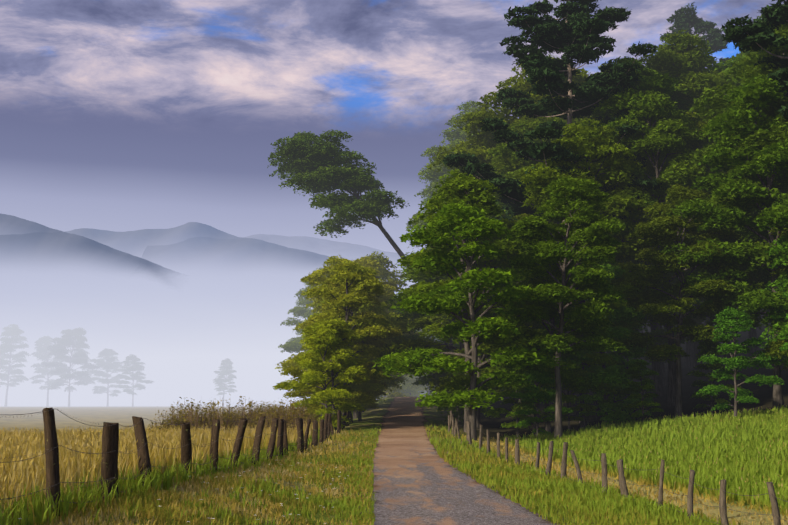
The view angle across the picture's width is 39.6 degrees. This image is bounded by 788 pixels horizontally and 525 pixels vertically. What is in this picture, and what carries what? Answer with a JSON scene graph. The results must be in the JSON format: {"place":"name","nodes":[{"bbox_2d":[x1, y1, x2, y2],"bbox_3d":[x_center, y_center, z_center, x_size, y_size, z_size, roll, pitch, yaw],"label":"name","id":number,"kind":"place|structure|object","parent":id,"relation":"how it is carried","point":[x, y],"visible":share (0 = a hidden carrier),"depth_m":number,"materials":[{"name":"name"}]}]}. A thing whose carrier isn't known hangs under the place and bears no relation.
{"place":"outdoors","nodes":[
{"label":"outdoors","id":0,"kind":"place"},
{"bbox_2d":[0,213,409,288],"bbox_3d":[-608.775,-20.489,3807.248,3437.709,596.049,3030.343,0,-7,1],"label":"mountains","id":1,"kind":"structure","parent":0,"point":[17,232],"depth_m":3757.21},
{"bbox_2d":[0,0,786,402],"label":"sky","id":2,"kind":"structure","parent":0,"point":[116,115],"materials":[{"name":"grey"}]},
{"bbox_2d":[0,307,787,524],"bbox_3d":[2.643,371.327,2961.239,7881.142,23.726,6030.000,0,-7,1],"label":"ground","id":3,"kind":"structure","parent":0,"point":[122,414],"depth_m":82.81,"materials":[{"name":"green plant"}]},
{"bbox_2d":[0,324,30,406],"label":"tree","id":4,"kind":"object","parent":3,"relation":"on","point":[8,345],"visible":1,"depth_m":366.23,"materials":[{"name":"grey plant"}]},
{"bbox_2d":[29,336,63,406],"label":"tree","id":5,"kind":"object","parent":3,"relation":"on","point":[42,352],"visible":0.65,"depth_m":372.39,"materials":[{"name":"grey plant"}]},
{"bbox_2d":[40,328,100,406],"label":"tree","id":6,"kind":"object","parent":3,"relation":"on","point":[60,350],"visible":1,"depth_m":359.37,"materials":[{"name":"grey plant"}]},
{"bbox_2d":[87,348,123,406],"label":"tree","id":7,"kind":"object","parent":3,"relation":"on","point":[110,364],"visible":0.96,"depth_m":369.36,"materials":[{"name":"grey plant"}]},
{"bbox_2d":[115,354,153,406],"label":"tree","id":8,"kind":"object","parent":3,"relation":"on","point":[137,367],"visible":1,"depth_m":363.14,"materials":[{"name":"grey plant"}]},
{"bbox_2d":[0,407,352,523],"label":"fence","id":9,"kind":"object","parent":3,"relation":"on","point":[109,453],"visible":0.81,"depth_m":21.29,"materials":[{"name":"brown wood"}]},
{"bbox_2d":[213,358,236,399],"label":"tree","id":10,"kind":"object","parent":3,"relation":"on","point":[219,381],"visible":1,"depth_m":363.24,"materials":[{"name":"grey plant"}]},
{"bbox_2d":[148,396,319,432],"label":"brush","id":11,"kind":"object","parent":3,"relation":"on","point":[291,416],"visible":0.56,"depth_m":69.45,"materials":[{"name":"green plant"}]},
{"bbox_2d":[293,332,307,389],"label":"tree","id":12,"kind":"object","parent":3,"relation":"on","point":[300,353],"depth_m":101.79,"materials":[{"name":"green plant"}]},
{"bbox_2d":[278,267,326,352],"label":"lane tree","id":13,"kind":"object","parent":3,"relation":"on","point":[290,345],"visible":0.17,"depth_m":180.31,"materials":[{"name":"green plant"}]},
{"bbox_2d":[302,287,319,318],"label":"lane tree","id":14,"kind":"object","parent":3,"relation":"on","point":[308,314],"visible":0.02,"depth_m":177.34,"materials":[{"name":"green plant"}]},
{"bbox_2d":[280,336,346,419],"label":"tree","id":15,"kind":"object","parent":3,"relation":"on","point":[294,371],"visible":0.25,"depth_m":77.89,"materials":[{"name":"green plant"}]},
{"bbox_2d":[272,319,372,429],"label":"tree","id":16,"kind":"object","parent":3,"relation":"on","point":[331,366],"visible":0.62,"depth_m":72.98,"materials":[{"name":"green plant"}]},
{"bbox_2d":[291,324,366,421],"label":"tree","id":17,"kind":"object","parent":3,"relation":"on","point":[319,377],"visible":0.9,"depth_m":72.07,"materials":[{"name":"green plant"}]},
{"bbox_2d":[299,332,365,410],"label":"tree","id":18,"kind":"object","parent":3,"relation":"on","point":[355,388],"visible":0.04,"depth_m":81.97,"materials":[{"name":"green plant"}]},
{"bbox_2d":[285,260,385,402],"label":"roadside tree","id":19,"kind":"object","parent":3,"relation":"on","point":[317,308],"depth_m":106.84,"materials":[{"name":"green plant"}]},
{"bbox_2d":[275,255,397,396],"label":"roadside tree","id":20,"kind":"object","parent":3,"relation":"on","point":[317,277],"visible":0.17,"depth_m":96.28,"materials":[{"name":"green plant"}]},
{"bbox_2d":[267,129,409,258],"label":"leaning tree","id":21,"kind":"object","parent":3,"relation":"on","point":[318,167],"visible":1,"depth_m":110.69,"materials":[{"name":"green plant"}]},
{"bbox_2d":[300,260,394,425],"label":"roadside tree","id":22,"kind":"object","parent":3,"relation":"on","point":[362,283],"visible":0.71,"depth_m":78.73,"materials":[{"name":"green plant"}]},
{"bbox_2d":[334,338,374,410],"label":"tree","id":23,"kind":"object","parent":3,"relation":"on","point":[359,345],"depth_m":82.77,"materials":[{"name":"green plant"}]},
{"bbox_2d":[307,275,402,421],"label":"roadside tree","id":24,"kind":"object","parent":3,"relation":"on","point":[394,332],"visible":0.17,"depth_m":84.49,"materials":[{"name":"green plant"}]},
{"bbox_2d":[304,260,414,418],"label":"roadside tree","id":25,"kind":"object","parent":3,"relation":"on","point":[391,317],"visible":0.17,"depth_m":90.03,"materials":[{"name":"green plant"}]},
{"bbox_2d":[335,320,386,412],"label":"tree","id":26,"kind":"object","parent":3,"relation":"on","point":[372,386],"visible":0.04,"depth_m":82.36,"materials":[{"name":"green plant"}]},
{"bbox_2d":[351,337,386,420],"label":"tree","id":27,"kind":"object","parent":3,"relation":"on","point":[379,392],"visible":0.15,"depth_m":84.59,"materials":[{"name":"green plant"}]},
{"bbox_2d":[353,256,410,374],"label":"roadside tree","id":28,"kind":"object","parent":3,"relation":"on","point":[366,263],"visible":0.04,"depth_m":114.31,"materials":[{"name":"green plant"}]},
{"bbox_2d":[359,251,409,380],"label":"roadside tree","id":29,"kind":"object","parent":3,"relation":"on","point":[389,275],"visible":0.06,"depth_m":125.14,"materials":[{"name":"green plant"}]},
{"bbox_2d":[356,284,418,411],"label":"roadside tree","id":30,"kind":"object","parent":3,"relation":"on","point":[386,297],"visible":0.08,"depth_m":102.03,"materials":[{"name":"green plant"}]},
{"bbox_2d":[0,404,787,524],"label":"grass","id":31,"kind":"structure","parent":3,"relation":"on","point":[754,448],"depth_m":31.73,"materials":[{"name":"green plant"}]},
{"bbox_2d":[381,374,413,397],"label":"roadside tree","id":32,"kind":"object","parent":3,"relation":"on","point":[390,393],"visible":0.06,"depth_m":135.21,"materials":[{"name":"green plant"}]},
{"bbox_2d":[380,374,426,398],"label":"lane tree","id":33,"kind":"object","parent":3,"relation":"on","point":[406,386],"visible":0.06,"depth_m":161.34,"materials":[{"name":"green plant"}]},
{"bbox_2d":[389,379,425,396],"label":"lane tree","id":34,"kind":"object","parent":3,"relation":"on","point":[418,386],"visible":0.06,"depth_m":162.81,"materials":[{"name":"green plant"}]},
{"bbox_2d":[397,328,429,394],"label":"lane tree","id":35,"kind":"object","parent":3,"relation":"on","point":[409,390],"visible":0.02,"depth_m":168.50,"materials":[{"name":"green plant"}]},
{"bbox_2d":[408,329,428,396],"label":"lane tree","id":36,"kind":"object","parent":3,"relation":"on","point":[414,394],"visible":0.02,"depth_m":172.23,"materials":[{"name":"green plant"}]},
{"bbox_2d":[379,248,459,412],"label":"tree","id":37,"kind":"object","parent":3,"relation":"on","point":[408,276],"visible":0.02,"depth_m":95.17,"materials":[{"name":"green plant"}]},
{"bbox_2d":[393,308,456,345],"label":"tree","id":38,"kind":"object","parent":3,"relation":"on","point":[434,338],"depth_m":107.42,"materials":[{"name":"green plant"}]},
{"bbox_2d":[399,247,470,393],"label":"tree","id":39,"kind":"object","parent":3,"relation":"on","point":[420,377],"depth_m":100.41,"materials":[{"name":"green plant"}]},
{"bbox_2d":[418,146,452,206],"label":"lane tree","id":40,"kind":"object","parent":3,"relation":"on","point":[425,199],"depth_m":157.89,"materials":[{"name":"green plant"}]},
{"bbox_2d":[382,243,504,397],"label":"tree","id":41,"kind":"object","parent":3,"relation":"on","point":[426,379],"visible":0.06,"depth_m":90.32,"materials":[{"name":"green plant"}]},
{"bbox_2d":[376,227,518,421],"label":"tree","id":42,"kind":"object","parent":3,"relation":"on","point":[418,323],"visible":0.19,"depth_m":82.95,"materials":[{"name":"green plant"}]},
{"bbox_2d":[405,101,492,230],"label":"lane tree","id":43,"kind":"object","parent":3,"relation":"on","point":[457,135],"visible":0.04,"depth_m":138.40,"materials":[{"name":"green plant"}]},
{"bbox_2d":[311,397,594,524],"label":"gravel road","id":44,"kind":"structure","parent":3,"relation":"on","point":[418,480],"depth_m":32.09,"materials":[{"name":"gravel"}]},
{"bbox_2d":[372,200,563,440],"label":"tree","id":45,"kind":"object","parent":3,"relation":"on","point":[462,222],"visible":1,"depth_m":66.14,"materials":[{"name":"green plant"}]},
{"bbox_2d":[373,169,568,432],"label":"tree","id":46,"kind":"object","parent":3,"relation":"on","point":[468,190],"visible":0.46,"depth_m":73.47,"materials":[{"name":"green plant"}]},
{"bbox_2d":[418,218,532,427],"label":"tree","id":47,"kind":"object","parent":3,"relation":"on","point":[482,348],"visible":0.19,"depth_m":77.97,"materials":[{"name":"green plant"}]},
{"bbox_2d":[426,54,592,384],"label":"forest tree","id":48,"kind":"object","parent":3,"relation":"on","point":[481,147],"visible":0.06,"depth_m":97.65,"materials":[{"name":"green plant"}]},
{"bbox_2d":[484,366,542,436],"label":"tree","id":49,"kind":"object","parent":3,"relation":"on","point":[506,392],"visible":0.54,"depth_m":71.76,"materials":[{"name":"green plant"}]},
{"bbox_2d":[494,213,545,403],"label":"tree","id":50,"kind":"object","parent":3,"relation":"on","point":[521,216],"depth_m":82.97,"materials":[{"name":"green plant"}]},
{"bbox_2d":[495,201,557,225],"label":"tree","id":51,"kind":"object","parent":3,"relation":"on","point":[504,204],"depth_m":95.80,"materials":[{"name":"green plant"}]},
{"bbox_2d":[474,239,582,423],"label":"tree","id":52,"kind":"object","parent":3,"relation":"on","point":[525,324],"visible":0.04,"depth_m":78.11,"materials":[{"name":"green plant"}]},
{"bbox_2d":[486,116,585,223],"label":"forest tree","id":53,"kind":"object","parent":3,"relation":"on","point":[501,150],"visible":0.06,"depth_m":92.14,"materials":[{"name":"green plant"}]},
{"bbox_2d":[503,328,577,435],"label":"tree","id":54,"kind":"object","parent":3,"relation":"on","point":[565,399],"visible":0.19,"depth_m":71.91,"materials":[{"name":"green plant"}]},
{"bbox_2d":[508,368,573,437],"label":"tree","id":55,"kind":"object","parent":3,"relation":"on","point":[536,377],"visible":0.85,"depth_m":70.09,"materials":[{"name":"green plant"}]},
{"bbox_2d":[441,0,662,414],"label":"white pine","id":56,"kind":"object","parent":3,"relation":"on","point":[575,32],"visible":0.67,"depth_m":83.33,"materials":[{"name":"green plant"}]},
{"bbox_2d":[500,239,612,433],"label":"tree","id":57,"kind":"object","parent":3,"relation":"on","point":[576,381],"visible":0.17,"depth_m":71.18,"materials":[{"name":"green plant"}]},
{"bbox_2d":[495,175,629,437],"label":"tree","id":58,"kind":"object","parent":3,"relation":"on","point":[534,230],"visible":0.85,"depth_m":68.25,"materials":[{"name":"green plant"}]},
{"bbox_2d":[543,364,597,430],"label":"tree","id":59,"kind":"object","parent":3,"relation":"on","point":[584,409],"visible":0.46,"depth_m":74.31,"materials":[{"name":"green plant"}]},
{"bbox_2d":[472,118,687,423],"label":"forest tree","id":60,"kind":"object","parent":3,"relation":"on","point":[580,139],"visible":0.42,"depth_m":78.10,"materials":[{"name":"green plant"}]},
{"bbox_2d":[516,243,655,427],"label":"forest tree","id":61,"kind":"object","parent":3,"relation":"on","point":[597,357],"visible":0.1,"depth_m":73.95,"materials":[{"name":"green plant"}]},
{"bbox_2d":[572,349,621,426],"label":"tree","id":62,"kind":"object","parent":3,"relation":"on","point":[592,399],"visible":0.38,"depth_m":74.26,"materials":[{"name":"green plant"}]},
{"bbox_2d":[546,263,654,424],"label":"tree","id":63,"kind":"object","parent":3,"relation":"on","point":[607,377],"visible":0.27,"depth_m":72.91,"materials":[{"name":"green plant"}]},
{"bbox_2d":[597,361,632,423],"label":"tree","id":64,"kind":"object","parent":3,"relation":"on","point":[620,393],"visible":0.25,"depth_m":74.54,"materials":[{"name":"green plant"}]},
{"bbox_2d":[447,410,787,524],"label":"fence","id":65,"kind":"object","parent":3,"relation":"on","point":[722,506],"visible":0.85,"depth_m":34.95,"materials":[{"name":"brown wood"}]},
{"bbox_2d":[594,330,656,418],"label":"tree","id":66,"kind":"object","parent":3,"relation":"on","point":[626,364],"visible":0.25,"depth_m":73.95,"materials":[{"name":"green plant"}]},
{"bbox_2d":[549,66,715,385],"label":"forest tree","id":67,"kind":"object","parent":3,"relation":"on","point":[681,101],"visible":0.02,"depth_m":88.70,"materials":[{"name":"green plant"}]},
{"bbox_2d":[622,360,663,421],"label":"tree","id":68,"kind":"object","parent":3,"relation":"on","point":[635,369],"visible":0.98,"depth_m":71.37,"materials":[{"name":"green plant"}]},
{"bbox_2d":[584,56,705,396],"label":"forest tree","id":69,"kind":"object","parent":3,"relation":"on","point":[654,80],"visible":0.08,"depth_m":84.06,"materials":[{"name":"green plant"}]},
{"bbox_2d":[610,184,751,419],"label":"forest tree","id":70,"kind":"object","parent":3,"relation":"on","point":[663,227],"visible":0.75,"depth_m":73.37,"materials":[{"name":"green plant"}]},
{"bbox_2d":[599,88,768,405],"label":"forest tree","id":71,"kind":"object","parent":3,"relation":"on","point":[665,138],"visible":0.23,"depth_m":80.61,"materials":[{"name":"green plant"}]},
{"bbox_2d":[646,54,727,367],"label":"forest tree","id":72,"kind":"object","parent":3,"relation":"on","point":[689,360],"depth_m":94.45,"materials":[{"name":"green plant"}]},
{"bbox_2d":[637,29,743,376],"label":"forest tree","id":73,"kind":"object","parent":3,"relation":"on","point":[679,56],"visible":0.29,"depth_m":92.19,"materials":[{"name":"green plant"}]},
{"bbox_2d":[659,2,730,322],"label":"white pine","id":74,"kind":"object","parent":3,"relation":"on","point":[686,19],"visible":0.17,"depth_m":122.56,"materials":[{"name":"green plant"}]},
{"bbox_2d":[639,109,787,384],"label":"forest tree","id":75,"kind":"object","parent":3,"relation":"on","point":[650,166],"visible":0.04,"depth_m":84.34,"materials":[{"name":"green plant"}]},
{"bbox_2d":[686,337,742,414],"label":"tree","id":76,"kind":"object","parent":3,"relation":"on","point":[706,347],"visible":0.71,"depth_m":73.22,"materials":[{"name":"green plant"}]},
{"bbox_2d":[656,74,787,408],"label":"forest tree","id":77,"kind":"object","parent":3,"relation":"on","point":[725,126],"visible":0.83,"depth_m":71.04,"materials":[{"name":"green plant"}]},
{"bbox_2d":[708,46,766,358],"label":"forest tree","id":78,"kind":"object","parent":3,"relation":"on","point":[727,65],"depth_m":93.26,"materials":[{"name":"green plant"}]},
{"bbox_2d":[688,22,787,318],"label":"forest tree","id":79,"kind":"object","parent":3,"relation":"on","point":[720,104],"visible":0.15,"depth_m":73.48,"materials":[{"name":"green plant"}]},
{"bbox_2d":[696,306,783,416],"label":"dogwood","id":80,"kind":"object","parent":3,"relation":"on","point":[733,322],"visible":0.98,"depth_m":67.42,"materials":[{"name":"green plant"}]},
{"bbox_2d":[721,0,787,142],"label":"white pine","id":81,"kind":"object","parent":3,"relation":"on","point":[758,32],"visible":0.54,"depth_m":72.19,"materials":[{"name":"green plant"}]},
{"bbox_2d":[736,21,772,331],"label":"forest tree","id":82,"kind":"object","parent":3,"relation":"on","point":[740,53],"depth_m":104.03,"materials":[{"name":"green plant"}]},
{"bbox_2d":[738,233,787,366],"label":"tree","id":83,"kind":"object","parent":3,"relation":"on","point":[782,245],"visible":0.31,"depth_m":68.96,"materials":[{"name":"green plant"}]},
{"bbox_2d":[761,266,787,370],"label":"tree","id":84,"kind":"object","parent":3,"relation":"on","point":[773,348],"visible":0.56,"depth_m":67.96,"materials":[{"name":"green plant"}]},
{"bbox_2d":[768,227,787,277],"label":"forest tree","id":85,"kind":"object","parent":3,"relation":"on","point":[783,232],"visible":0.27,"depth_m":71.22,"materials":[{"name":"green plant"}]},
{"bbox_2d":[779,314,787,350],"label":"tree","id":86,"kind":"object","parent":3,"relation":"on","point":[784,347],"visible":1,"depth_m":65.30,"materials":[{"name":"green plant"}]}
]}

